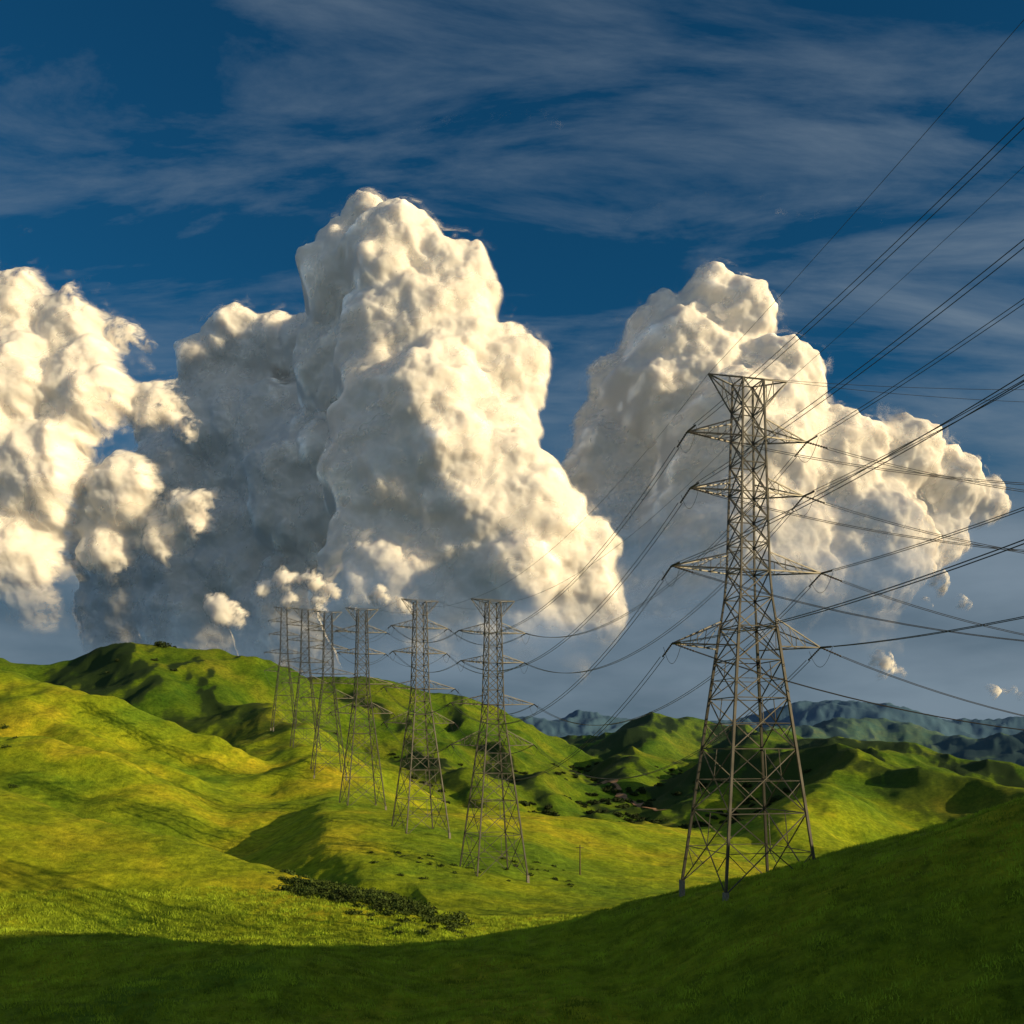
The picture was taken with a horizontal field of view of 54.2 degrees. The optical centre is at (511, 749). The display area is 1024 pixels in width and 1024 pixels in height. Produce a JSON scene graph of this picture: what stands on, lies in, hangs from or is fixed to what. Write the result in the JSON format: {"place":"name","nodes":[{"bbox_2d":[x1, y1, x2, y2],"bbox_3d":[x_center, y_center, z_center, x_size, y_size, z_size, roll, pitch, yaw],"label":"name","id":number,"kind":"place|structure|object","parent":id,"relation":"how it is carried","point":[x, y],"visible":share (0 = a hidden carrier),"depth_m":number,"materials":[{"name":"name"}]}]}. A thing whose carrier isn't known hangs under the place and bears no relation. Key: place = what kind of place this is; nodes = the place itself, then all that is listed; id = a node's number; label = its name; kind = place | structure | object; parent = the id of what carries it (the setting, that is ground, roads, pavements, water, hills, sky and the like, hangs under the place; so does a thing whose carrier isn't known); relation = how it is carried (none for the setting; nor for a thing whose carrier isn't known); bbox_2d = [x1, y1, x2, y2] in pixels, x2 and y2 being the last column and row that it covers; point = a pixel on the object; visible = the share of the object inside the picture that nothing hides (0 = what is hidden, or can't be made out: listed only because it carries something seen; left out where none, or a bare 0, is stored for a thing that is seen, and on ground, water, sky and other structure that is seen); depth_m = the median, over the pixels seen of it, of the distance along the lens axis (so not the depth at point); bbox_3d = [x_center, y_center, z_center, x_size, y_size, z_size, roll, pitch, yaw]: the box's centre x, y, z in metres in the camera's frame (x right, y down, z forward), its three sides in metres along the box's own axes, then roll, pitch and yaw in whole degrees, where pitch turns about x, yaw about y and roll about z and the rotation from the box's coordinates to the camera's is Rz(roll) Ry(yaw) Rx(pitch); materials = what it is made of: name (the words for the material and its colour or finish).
{"place":"outdoors","nodes":[
{"label":"outdoors","id":0,"kind":"place"},
{"bbox_2d":[0,267,218,587],"bbox_3d":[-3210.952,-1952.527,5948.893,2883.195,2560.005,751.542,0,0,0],"label":"cloud","id":1,"kind":"structure","parent":0,"point":[63,377],"depth_m":6028.08,"materials":[{"name":"white"}]},
{"bbox_2d":[69,190,624,662],"bbox_3d":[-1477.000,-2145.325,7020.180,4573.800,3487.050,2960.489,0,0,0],"label":"cloud","id":2,"kind":"structure","parent":0,"point":[373,412],"depth_m":6089.19,"materials":[{"name":"white"}]},
{"bbox_2d":[0,642,1023,1023],"bbox_3d":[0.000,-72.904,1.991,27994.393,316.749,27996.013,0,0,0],"label":"grassy hills","id":3,"kind":"structure","parent":0,"point":[136,768],"depth_m":282.54,"materials":[{"name":"green plant"}]},
{"bbox_2d":[264,607,303,731],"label":"transmission tower","id":4,"kind":"structure","parent":3,"relation":"on","point":[280,658],"depth_m":504.62,"materials":[{"name":"metal"}]},
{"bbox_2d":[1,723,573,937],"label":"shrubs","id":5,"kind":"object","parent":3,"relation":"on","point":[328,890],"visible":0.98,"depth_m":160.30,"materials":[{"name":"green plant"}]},
{"bbox_2d":[283,608,327,749],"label":"transmission tower","id":6,"kind":"structure","parent":3,"relation":"on","point":[308,641],"depth_m":434.30,"materials":[{"name":"metal"}]},
{"bbox_2d":[301,611,353,779],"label":"transmission tower","id":7,"kind":"structure","parent":3,"relation":"on","point":[324,621],"depth_m":371.16,"materials":[{"name":"metal"}]},
{"bbox_2d":[331,607,392,809],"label":"transmission tower","id":8,"kind":"structure","parent":3,"relation":"on","point":[366,653],"depth_m":307.22,"materials":[{"name":"metal"}]},
{"bbox_2d":[384,598,454,838],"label":"transmission tower","id":9,"kind":"structure","parent":3,"relation":"on","point":[431,714],"depth_m":261.50,"materials":[{"name":"metal"}]},
{"bbox_2d":[105,640,811,828],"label":"distant oak trees","id":10,"kind":"object","parent":3,"relation":"on","point":[606,788],"visible":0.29,"depth_m":602.68,"materials":[{"name":"green plant"}]},
{"bbox_2d":[451,598,533,882],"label":"transmission tower","id":11,"kind":"structure","parent":3,"relation":"on","point":[497,705],"depth_m":221.30,"materials":[{"name":"metal"}]},
{"bbox_2d":[576,847,583,874],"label":"utility pole","id":12,"kind":"object","parent":3,"relation":"on","point":[579,859],"visible":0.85,"depth_m":234.93,"materials":[{"name":"brown wood"}]},
{"bbox_2d":[598,779,666,810],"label":"dirt track","id":13,"kind":"structure","parent":3,"relation":"on","point":[620,795],"depth_m":647.66,"materials":[{"name":"brown soil"}]},
{"bbox_2d":[675,373,820,900],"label":"transmission tower","id":14,"kind":"structure","parent":3,"relation":"on","point":[758,663],"depth_m":119.37,"materials":[{"name":"metal"}]},
{"bbox_2d":[264,424,841,747],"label":"insulator strings","id":15,"kind":"object","parent":14,"relation":"hanging from","point":[702,491],"visible":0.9,"depth_m":121.92,"materials":[{"name":"ceramic"}]},
{"bbox_2d":[265,20,1023,779],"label":"power lines","id":16,"kind":"object","parent":14,"relation":"attached to","point":[917,472],"visible":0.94,"depth_m":116.64,"materials":[{"name":"metal"}]},
{"bbox_2d":[0,0,1023,720],"label":"sky","id":17,"kind":"structure","parent":0,"point":[168,163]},
{"bbox_2d":[561,261,1010,580],"bbox_3d":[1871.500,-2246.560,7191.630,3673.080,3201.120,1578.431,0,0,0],"label":"cloud","id":18,"kind":"structure","parent":0,"point":[646,379],"depth_m":6939.89,"materials":[{"name":"white"}]}
]}

